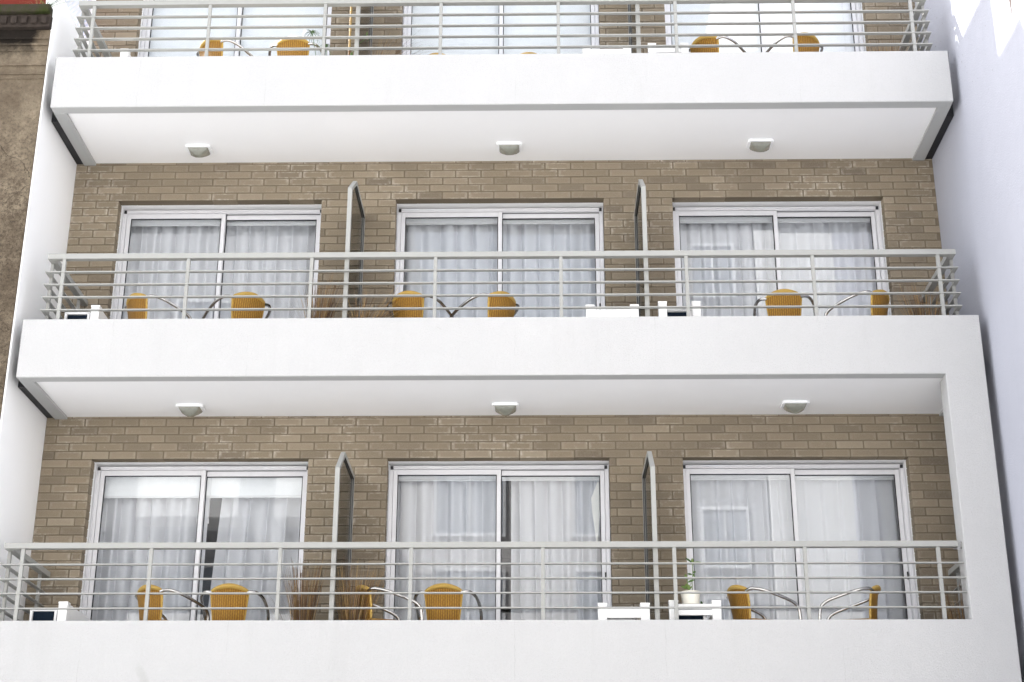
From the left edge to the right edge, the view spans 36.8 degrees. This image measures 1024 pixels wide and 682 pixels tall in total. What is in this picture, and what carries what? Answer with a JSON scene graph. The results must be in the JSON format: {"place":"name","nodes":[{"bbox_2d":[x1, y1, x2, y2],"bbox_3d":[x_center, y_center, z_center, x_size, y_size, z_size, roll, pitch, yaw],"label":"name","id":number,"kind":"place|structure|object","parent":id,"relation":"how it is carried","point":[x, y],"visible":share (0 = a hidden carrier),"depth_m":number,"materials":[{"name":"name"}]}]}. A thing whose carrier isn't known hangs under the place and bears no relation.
{"place":"outdoors","nodes":[
{"label":"outdoors","id":0,"kind":"place"},
{"bbox_2d":[0,0,45,3],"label":"red wall","id":1,"kind":"structure","parent":0,"point":[16,2],"depth_m":15.48,"materials":[{"name":"paint"}]},
{"bbox_2d":[270,557,325,619],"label":"ornamental grass","id":2,"kind":"object","parent":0,"point":[300,614],"depth_m":13.09,"materials":[{"name":"dry grass"},{"name":"plant foliage"}]},
{"bbox_2d":[277,273,342,317],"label":"ornamental grass","id":3,"kind":"object","parent":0,"point":[318,313],"depth_m":14.07,"materials":[{"name":"plant"}]},
{"bbox_2d":[348,7,370,54],"bbox_3d":[-1.531,-2.983,15.170,0.324,1.548,0.189,0,-21,1],"label":"bamboo cane","id":4,"kind":"object","parent":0,"point":[350,31],"visible":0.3,"depth_m":15.15,"materials":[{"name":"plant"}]},
{"bbox_2d":[335,561,384,619],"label":"ornamental grass","id":5,"kind":"object","parent":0,"point":[347,614],"depth_m":13.05,"materials":[{"name":"plant"}]},
{"bbox_2d":[348,286,425,317],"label":"ornamental grass","id":6,"kind":"object","parent":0,"point":[362,314],"depth_m":14.03,"materials":[{"name":"plant"}]},
{"bbox_2d":[362,29,432,54],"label":"ornamental grass","id":7,"kind":"object","parent":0,"point":[390,50],"depth_m":14.98,"materials":[{"name":"plant"}]},
{"bbox_2d":[863,37,902,50],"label":"ornamental grass","id":8,"kind":"object","parent":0,"point":[885,46],"depth_m":15.10,"materials":[{"name":"plant"}]},
{"bbox_2d":[899,283,944,314],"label":"ornamental grass","id":9,"kind":"object","parent":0,"point":[928,312],"depth_m":14.18,"materials":[{"name":"plant"}]},
{"bbox_2d":[932,583,964,618],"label":"ornamental grass","id":10,"kind":"object","parent":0,"point":[959,613],"depth_m":13.46,"materials":[{"name":"plant"}]},
{"bbox_3d":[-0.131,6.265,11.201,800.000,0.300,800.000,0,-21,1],"label":"ground","id":11,"kind":"structure","parent":0,"visible":0},
{"bbox_2d":[0,4,52,418],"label":"old house","id":12,"kind":"structure","parent":11,"relation":"on","point":[25,30],"depth_m":14.53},
{"bbox_2d":[0,0,1021,681],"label":"apartment building","id":13,"kind":"structure","parent":11,"relation":"on","point":[636,154],"depth_m":14.49,"materials":[{"name":"paint"}]},
{"bbox_2d":[29,610,57,620],"bbox_3d":[-3.959,2.543,13.035,0.230,0.505,0.265,0,-21,1],"label":"air conditioner","id":14,"kind":"object","parent":13,"relation":"on","point":[43,615],"visible":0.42,"depth_m":13.00,"materials":[{"name":"silver metal"}]},
{"bbox_2d":[57,601,91,620],"bbox_3d":[-3.780,2.663,13.367,0.081,0.585,1.052,0,-21,1],"label":"timber cover","id":15,"kind":"object","parent":13,"relation":"on","point":[70,615],"visible":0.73,"depth_m":13.01,"materials":[{"name":"white wood"}]},
{"bbox_2d":[64,312,90,318],"bbox_3d":[-3.954,0.017,14.024,0.230,0.505,0.265,0,-21,1],"label":"air conditioner","id":16,"kind":"object","parent":13,"relation":"on","point":[77,315],"visible":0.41,"depth_m":14.00,"materials":[{"name":"silver metal"}]},
{"bbox_2d":[90,305,107,318],"bbox_3d":[-3.776,0.136,14.356,0.081,0.585,1.052,0,-21,1],"label":"timber cover","id":17,"kind":"object","parent":13,"relation":"on","point":[97,315],"visible":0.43,"depth_m":13.97,"materials":[{"name":"white wood"}]},
{"bbox_2d":[120,52,130,56],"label":"timber cover","id":18,"kind":"object","parent":13,"relation":"on","point":[124,54],"visible":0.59,"depth_m":14.94,"materials":[{"name":"white wood"}]},
{"bbox_2d":[92,479,209,620],"bbox_3d":[-3.424,2.275,14.542,1.025,2.144,0.133,0,-21,1],"label":"curtain","id":19,"kind":"object","parent":13,"relation":"hanging from","point":[148,519],"visible":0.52,"depth_m":14.64,"materials":[{"name":"white fabric"}]},
{"bbox_2d":[104,477,200,523],"bbox_3d":[-3.436,1.507,14.754,0.972,0.521,0.061,0,-21,1],"label":"roller blind","id":20,"kind":"object","parent":13,"relation":"attached to","point":[152,487],"visible":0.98,"depth_m":14.78,"materials":[{"name":"white fabric"}]},
{"bbox_2d":[125,293,191,318],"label":"bistro chair","id":21,"kind":"object","parent":13,"relation":"on","point":[142,303],"visible":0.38,"depth_m":14.10,"materials":[{"name":"orange wicker"}]},
{"bbox_2d":[122,226,219,318],"bbox_3d":[-3.449,-0.255,15.533,0.997,2.154,0.142,0,-21,1],"label":"curtain","id":22,"kind":"object","parent":13,"relation":"hanging from","point":[175,239],"visible":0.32,"depth_m":15.72,"materials":[{"name":"white fabric"}]},
{"bbox_2d":[135,585,209,620],"bbox_3d":[-2.989,2.512,13.218,0.583,0.764,0.545,-16,-27,36],"label":"bistro chair","id":23,"kind":"object","parent":13,"relation":"on","point":[155,601],"visible":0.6,"depth_m":13.11,"materials":[{"name":"wicker"}]},
{"bbox_2d":[132,220,220,275],"bbox_3d":[-3.432,-0.959,15.719,0.972,0.671,0.061,0,-21,1],"label":"roller blind","id":24,"kind":"object","parent":13,"relation":"attached to","point":[139,223],"visible":0.81,"depth_m":15.80,"materials":[{"name":"white fabric"}]},
{"bbox_2d":[176,403,205,416],"bbox_3d":[-3.010,0.661,14.392,0.254,0.102,0.184,0,-21,1],"label":"ceiling light","id":25,"kind":"object","parent":13,"relation":"attached to","point":[190,409],"visible":1,"depth_m":14.34,"materials":[{"name":"white glass"}]},
{"bbox_2d":[149,8,236,56],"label":"roller blind","id":26,"kind":"object","parent":13,"relation":"attached to","point":[163,44],"depth_m":16.65,"materials":[{"name":"white fabric"}]},
{"bbox_2d":[81,466,307,619],"bbox_3d":[-2.948,2.212,14.354,2.050,2.147,0.120,0,-21,1],"label":"window","id":27,"kind":"structure","parent":13,"relation":"in","point":[205,472],"depth_m":14.67,"materials":[{"name":"white metal"}]},
{"bbox_2d":[185,144,212,157],"bbox_3d":[-3.131,-1.881,15.378,0.254,0.102,0.184,0,-21,1],"label":"ceiling light","id":28,"kind":"object","parent":13,"relation":"attached to","point":[199,150],"visible":1,"depth_m":15.33,"materials":[{"name":"white glass"}]},
{"bbox_2d":[112,209,320,318],"bbox_3d":[-2.944,-0.319,15.345,2.050,2.157,0.120,0,-21,1],"label":"window","id":29,"kind":"structure","parent":13,"relation":"in","point":[223,215],"depth_m":15.68,"materials":[{"name":"white metal"}]},
{"bbox_2d":[196,40,252,55],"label":"bistro chair","id":30,"kind":"object","parent":13,"relation":"on","point":[215,43],"visible":0.19,"depth_m":15.09,"materials":[{"name":"wicker"}]},
{"bbox_2d":[200,583,269,619],"bbox_3d":[-2.414,2.511,13.212,0.583,0.764,0.545,0,-21,0],"label":"bistro chair","id":31,"kind":"object","parent":13,"relation":"on","point":[230,601],"visible":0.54,"depth_m":13.11,"materials":[{"name":"yellow wicker"}]},
{"bbox_2d":[139,7,331,56],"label":"window","id":32,"kind":"structure","parent":13,"relation":"in","point":[147,11],"depth_m":16.51,"materials":[{"name":"white metal"}]},
{"bbox_2d":[202,292,270,318],"bbox_3d":[-2.527,-0.021,14.189,0.583,0.764,0.545,13,-25,-30],"label":"bistro chair","id":33,"kind":"object","parent":13,"relation":"on","point":[248,303],"visible":0.34,"depth_m":14.10,"materials":[{"name":"wicker"}]},
{"bbox_2d":[206,478,301,523],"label":"roller blind","id":34,"kind":"object","parent":13,"relation":"attached to","point":[254,487],"visible":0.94,"depth_m":14.76,"materials":[{"name":"white fabric"}]},
{"bbox_2d":[208,498,300,619],"bbox_3d":[-2.414,2.269,14.521,0.968,2.144,0.131,0,-21,1],"label":"curtain","id":35,"kind":"object","parent":13,"relation":"hanging from","point":[259,520],"visible":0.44,"depth_m":14.66,"materials":[{"name":"white fabric"}]},
{"bbox_2d":[220,226,315,318],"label":"curtain","id":36,"kind":"object","parent":13,"relation":"hanging from","point":[261,239],"visible":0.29,"depth_m":15.73,"materials":[{"name":"white fabric"}]},
{"bbox_2d":[226,221,315,275],"bbox_3d":[-2.450,-0.963,15.704,0.972,0.671,0.061,0,-21,1],"label":"roller blind","id":37,"kind":"object","parent":13,"relation":"attached to","point":[271,223],"visible":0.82,"depth_m":15.78,"materials":[{"name":"white fabric"}]},
{"bbox_2d":[240,7,323,55],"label":"roller blind","id":38,"kind":"object","parent":13,"relation":"attached to","point":[274,22],"depth_m":16.65,"materials":[{"name":"white fabric"}]},
{"bbox_2d":[268,39,320,55],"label":"bistro chair","id":39,"kind":"object","parent":13,"relation":"on","point":[297,43],"visible":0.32,"depth_m":15.09,"materials":[{"name":"wicker"}]},
{"bbox_2d":[303,30,331,54],"bbox_3d":[-1.869,-2.661,15.014,0.408,0.832,0.224,0,-21,1],"label":"sedge plant","id":40,"kind":"object","parent":13,"relation":"on","point":[314,32],"visible":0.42,"depth_m":15.15,"materials":[{"name":"plant"}]},
{"bbox_2d":[356,585,423,619],"bbox_3d":[-1.098,2.486,13.143,0.545,0.764,0.583,9,-23,-21],"label":"bistro chair","id":41,"kind":"object","parent":13,"relation":"on","point":[369,612],"visible":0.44,"depth_m":13.04,"materials":[{"name":"yellow wicker"}]},
{"bbox_2d":[387,290,451,317],"bbox_3d":[-0.878,-0.025,14.170,0.583,0.764,0.545,-10,-23,23],"label":"bistro chair","id":42,"kind":"object","parent":13,"relation":"on","point":[417,301],"visible":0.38,"depth_m":14.07,"materials":[{"name":"wicker"}]},
{"bbox_2d":[394,481,495,619],"bbox_3d":[-0.630,2.262,14.494,1.020,2.144,0.129,0,-21,1],"label":"curtain","id":43,"kind":"object","parent":13,"relation":"hanging from","point":[446,511],"visible":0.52,"depth_m":14.66,"materials":[{"name":"white fabric"}]},
{"bbox_2d":[399,476,495,520],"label":"roller blind","id":44,"kind":"object","parent":13,"relation":"attached to","point":[447,478],"visible":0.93,"depth_m":14.76,"materials":[{"name":"white fabric"}]},
{"bbox_2d":[414,583,482,619],"bbox_3d":[-0.566,2.506,13.191,0.583,0.764,0.545,-2,-21,6],"label":"bistro chair","id":45,"kind":"object","parent":13,"relation":"on","point":[443,600],"visible":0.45,"depth_m":13.09,"materials":[{"name":"yellow wicker"}]},
{"bbox_2d":[404,225,496,317],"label":"curtain","id":46,"kind":"object","parent":13,"relation":"hanging from","point":[443,238],"visible":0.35,"depth_m":15.67,"materials":[{"name":"white fabric"}]},
{"bbox_2d":[406,218,496,274],"bbox_3d":[-0.619,-0.971,15.675,0.990,0.671,0.061,0,-21,1],"label":"roller blind","id":47,"kind":"object","parent":13,"relation":"attached to","point":[472,221],"visible":0.81,"depth_m":15.76,"materials":[{"name":"white fabric"}]},
{"bbox_2d":[411,6,498,54],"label":"roller blind","id":48,"kind":"object","parent":13,"relation":"attached to","point":[426,42],"depth_m":16.59,"materials":[{"name":"white fabric"}]},
{"bbox_2d":[450,291,519,316],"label":"bistro chair","id":49,"kind":"object","parent":13,"relation":"on","point":[501,302],"visible":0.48,"depth_m":14.07,"materials":[{"name":"orange wicker"}]},
{"bbox_2d":[385,465,611,619],"bbox_3d":[-0.126,2.200,14.310,2.086,2.147,0.120,0,-21,1],"label":"window","id":50,"kind":"structure","parent":13,"relation":"in","point":[601,471],"depth_m":14.60,"materials":[{"name":"white metal"}]},
{"bbox_2d":[395,207,604,305],"bbox_3d":[-0.122,-0.331,15.301,2.086,2.157,0.120,0,-21,1],"label":"window","id":51,"kind":"structure","parent":13,"relation":"in","point":[501,214],"depth_m":15.64,"materials":[{"name":"white metal"}]},
{"bbox_2d":[403,5,598,54],"bbox_3d":[-0.117,-2.868,16.294,2.086,2.157,0.120,0,-21,1],"label":"window","id":52,"kind":"structure","parent":13,"relation":"in","point":[593,8],"depth_m":16.46,"materials":[{"name":"white metal"}]},
{"bbox_2d":[492,402,518,415],"bbox_3d":[-0.061,0.648,14.345,0.254,0.102,0.184,0,-21,1],"label":"ceiling light","id":53,"kind":"object","parent":13,"relation":"attached to","point":[505,408],"visible":1,"depth_m":14.29,"materials":[{"name":"white glass"}]},
{"bbox_2d":[496,142,521,154],"bbox_3d":[-0.027,-1.899,15.320,0.254,0.102,0.184,0,-21,1],"label":"ceiling light","id":54,"kind":"object","parent":13,"relation":"attached to","point":[508,148],"visible":1,"depth_m":15.27,"materials":[{"name":"white glass"}]},
{"bbox_2d":[504,5,590,53],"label":"roller blind","id":55,"kind":"object","parent":13,"relation":"attached to","point":[567,41],"depth_m":16.58,"materials":[{"name":"white fabric"}]},
{"bbox_2d":[503,219,593,274],"bbox_3d":[0.381,-0.976,15.659,0.990,0.671,0.061,0,-21,1],"label":"roller blind","id":56,"kind":"object","parent":13,"relation":"attached to","point":[577,221],"visible":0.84,"depth_m":15.74,"materials":[{"name":"white fabric"}]},
{"bbox_2d":[503,224,595,316],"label":"curtain","id":57,"kind":"object","parent":13,"relation":"hanging from","point":[549,237],"visible":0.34,"depth_m":15.66,"materials":[{"name":"white fabric"}]},
{"bbox_2d":[502,477,598,480],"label":"roller blind","id":58,"kind":"object","parent":13,"relation":"attached to","point":[550,478],"visible":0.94,"depth_m":14.74,"materials":[{"name":"white fabric"}]},
{"bbox_2d":[511,481,606,619],"bbox_3d":[0.453,2.257,14.478,0.926,2.144,0.124,0,-21,1],"label":"curtain","id":59,"kind":"object","parent":13,"relation":"hanging from","point":[551,511],"visible":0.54,"depth_m":14.60,"materials":[{"name":"white fabric"}]},
{"bbox_2d":[591,482,599,540],"bbox_3d":[0.796,1.653,14.652,0.079,0.660,0.003,0,-21,1],"label":"fabric flap","id":60,"kind":"object","parent":13,"relation":"hanging from","point":[595,505],"visible":0.9,"depth_m":14.67,"materials":[{"name":"white fabric"}]},
{"bbox_2d":[582,48,630,52],"bbox_3d":[0.921,-2.508,14.998,0.476,0.545,0.483,0,-21,1],"label":"timber cover","id":61,"kind":"object","parent":13,"relation":"on","point":[623,50],"visible":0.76,"depth_m":14.87,"materials":[{"name":"white wood"}]},
{"bbox_2d":[585,304,638,316],"bbox_3d":[0.909,0.019,14.008,0.481,0.565,0.483,0,-21,1],"label":"timber cover","id":62,"kind":"object","parent":13,"relation":"on","point":[612,312],"visible":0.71,"depth_m":13.87,"materials":[{"name":"white wood"}]},
{"bbox_2d":[608,618,634,619],"bbox_3d":[0.921,2.564,12.957,0.220,0.425,0.265,0,-21,1],"label":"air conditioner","id":63,"kind":"object","parent":13,"relation":"on","point":[621,618],"visible":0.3,"depth_m":12.91,"materials":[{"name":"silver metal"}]},
{"bbox_2d":[597,603,649,619],"bbox_3d":[0.941,2.545,13.018,0.438,0.565,0.483,0,-21,1],"label":"timber cover","id":64,"kind":"object","parent":13,"relation":"on","point":[636,614],"visible":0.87,"depth_m":12.88,"materials":[{"name":"white wood"}]},
{"bbox_2d":[647,43,688,52],"bbox_3d":[1.516,-2.526,15.011,0.396,0.590,0.483,0,-21,1],"label":"timber cover","id":65,"kind":"object","parent":13,"relation":"on","point":[666,50],"visible":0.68,"depth_m":14.87,"materials":[{"name":"white wood"}]},
{"bbox_2d":[657,301,700,316],"bbox_3d":[1.521,0.110,14.284,0.386,0.600,1.052,0,-21,1],"label":"timber cover","id":66,"kind":"object","parent":13,"relation":"on","point":[663,312],"visible":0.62,"depth_m":13.89,"materials":[{"name":"white wood"}]},
{"bbox_2d":[667,310,691,315],"bbox_3d":[1.510,-0.003,13.963,0.250,0.515,0.265,0,-21,1],"label":"air conditioner","id":67,"kind":"object","parent":13,"relation":"on","point":[676,312],"visible":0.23,"depth_m":13.93,"materials":[{"name":"silver metal"}]},
{"bbox_2d":[679,616,705,619],"bbox_3d":[1.506,2.546,12.964,0.250,0.465,0.265,0,-21,1],"label":"air conditioner","id":68,"kind":"object","parent":13,"relation":"on","point":[692,617],"visible":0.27,"depth_m":12.93,"materials":[{"name":"silver metal"}]},
{"bbox_2d":[668,600,721,619],"bbox_3d":[1.544,2.640,13.292,0.441,0.590,1.052,0,-21,1],"label":"timber cover","id":69,"kind":"object","parent":13,"relation":"on","point":[714,614],"visible":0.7,"depth_m":12.89,"materials":[{"name":"white wood"}]},
{"bbox_2d":[681,558,702,603],"bbox_3d":[1.515,2.046,13.075,0.174,0.422,0.168,-15,-26,34],"label":"potted plant","id":70,"kind":"object","parent":69,"relation":"on","point":[690,598],"visible":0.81,"depth_m":12.98,"materials":[{"name":"ceramic"}]},
{"bbox_2d":[671,3,760,52],"bbox_3d":[2.169,-2.844,16.366,1.000,2.117,0.047,0,-21,1],"label":"roller blind","id":71,"kind":"object","parent":13,"relation":"attached to","point":[722,18],"depth_m":16.57,"materials":[{"name":"white fabric"}]},
{"bbox_2d":[689,36,745,52],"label":"bistro chair","id":72,"kind":"object","parent":13,"relation":"on","point":[702,40],"visible":0.26,"depth_m":15.04,"materials":[{"name":"wicker"}]},
{"bbox_2d":[680,217,771,272],"bbox_3d":[2.166,-0.983,15.630,1.000,0.671,0.061,0,-21,1],"label":"roller blind","id":73,"kind":"object","parent":13,"relation":"attached to","point":[768,220],"visible":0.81,"depth_m":15.71,"materials":[{"name":"white fabric"}]},
{"bbox_2d":[680,223,775,315],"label":"curtain","id":74,"kind":"object","parent":13,"relation":"hanging from","point":[724,236],"visible":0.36,"depth_m":15.62,"materials":[{"name":"white fabric"}]},
{"bbox_2d":[691,475,789,519],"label":"roller blind","id":75,"kind":"object","parent":13,"relation":"attached to","point":[740,477],"visible":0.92,"depth_m":14.72,"materials":[{"name":"white fabric"}]},
{"bbox_2d":[691,477,798,619],"bbox_3d":[2.160,2.251,14.453,1.031,2.144,0.071,0,-21,1],"label":"curtain","id":76,"kind":"object","parent":13,"relation":"hanging from","point":[739,510],"visible":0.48,"depth_m":14.60,"materials":[{"name":"white fabric"}]},
{"bbox_2d":[746,138,773,151],"bbox_3d":[2.463,-1.920,15.253,0.254,0.102,0.184,0,-21,1],"label":"ceiling light","id":77,"kind":"object","parent":13,"relation":"attached to","point":[759,145],"visible":1,"depth_m":15.20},
{"bbox_2d":[726,585,801,619],"bbox_3d":[2.109,2.480,13.114,0.545,0.764,0.583,8,-23,-20],"label":"bistro chair","id":78,"kind":"object","parent":13,"relation":"on","point":[739,600],"visible":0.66,"depth_m":13.04,"materials":[{"name":"yellow wicker"}]},
{"bbox_2d":[664,3,864,51],"bbox_3d":[2.672,-2.880,16.250,2.106,2.157,0.120,0,-21,1],"label":"window","id":79,"kind":"structure","parent":13,"relation":"in","point":[853,6],"depth_m":16.42,"materials":[{"name":"white metal"}]},
{"bbox_2d":[673,206,889,314],"bbox_3d":[2.668,-0.344,15.257,2.106,2.157,0.120,0,-21,1],"label":"window","id":80,"kind":"structure","parent":13,"relation":"in","point":[872,212],"depth_m":15.60,"materials":[{"name":"white metal"}]},
{"bbox_2d":[753,289,813,315],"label":"bistro chair","id":81,"kind":"object","parent":13,"relation":"on","point":[782,300],"visible":0.4,"depth_m":14.03,"materials":[{"name":"orange wicker"}]},
{"bbox_2d":[766,32,822,51],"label":"bistro chair","id":82,"kind":"object","parent":13,"relation":"on","point":[807,40],"visible":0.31,"depth_m":15.01,"materials":[{"name":"wicker"}]},
{"bbox_2d":[780,400,809,413],"bbox_3d":[2.628,0.625,14.274,0.254,0.102,0.184,0,-21,1],"label":"ceiling light","id":83,"kind":"object","parent":13,"relation":"attached to","point":[795,406],"visible":1,"depth_m":14.22,"materials":[{"name":"white glass"}]},
{"bbox_2d":[683,463,918,619],"bbox_3d":[2.663,2.187,14.265,2.106,2.147,0.120,0,-21,1],"label":"window","id":84,"kind":"structure","parent":13,"relation":"in","point":[896,470],"depth_m":14.57,"materials":[{"name":"white metal"}]},
{"bbox_2d":[763,3,853,51],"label":"roller blind","id":85,"kind":"object","parent":13,"relation":"attached to","point":[830,39],"depth_m":16.54,"materials":[{"name":"white fabric"}]},
{"bbox_2d":[777,218,869,272],"bbox_3d":[3.175,-0.988,15.614,1.000,0.671,0.061,0,-21,1],"label":"roller blind","id":86,"kind":"object","parent":13,"relation":"attached to","point":[818,220],"visible":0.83,"depth_m":15.69,"materials":[{"name":"white fabric"}]},
{"bbox_2d":[778,222,875,315],"bbox_3d":[3.194,-0.285,15.426,1.025,2.154,0.080,0,-21,1],"label":"curtain","id":87,"kind":"object","parent":13,"relation":"hanging from","point":[817,236],"visible":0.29,"depth_m":15.62,"materials":[{"name":"white fabric"}]},
{"bbox_2d":[795,476,893,519],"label":"roller blind","id":88,"kind":"object","parent":13,"relation":"attached to","point":[844,477],"visible":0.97,"depth_m":14.70,"materials":[{"name":"white fabric"}]},
{"bbox_2d":[818,585,880,618],"bbox_3d":[2.910,2.477,13.101,0.545,0.764,0.583,-6,-22,16],"label":"bistro chair","id":89,"kind":"object","parent":13,"relation":"on","point":[872,599],"visible":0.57,"depth_m":13.01,"materials":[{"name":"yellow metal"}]},
{"bbox_2d":[795,480,906,619],"bbox_3d":[3.187,2.245,14.435,1.009,2.144,0.046,0,-21,1],"label":"curtain","id":90,"kind":"object","parent":13,"relation":"hanging from","point":[846,510],"visible":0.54,"depth_m":14.58,"materials":[{"name":"white fabric"}]},
{"bbox_2d":[824,289,889,315],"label":"bistro chair","id":91,"kind":"object","parent":13,"relation":"on","point":[880,299],"visible":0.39,"depth_m":14.00,"materials":[{"name":"orange wicker"}]},
{"bbox_2d":[915,0,1023,681],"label":"neighbour building","id":92,"kind":"structure","parent":11,"relation":"on","point":[978,163],"depth_m":13.47,"materials":[{"name":"white paint"}]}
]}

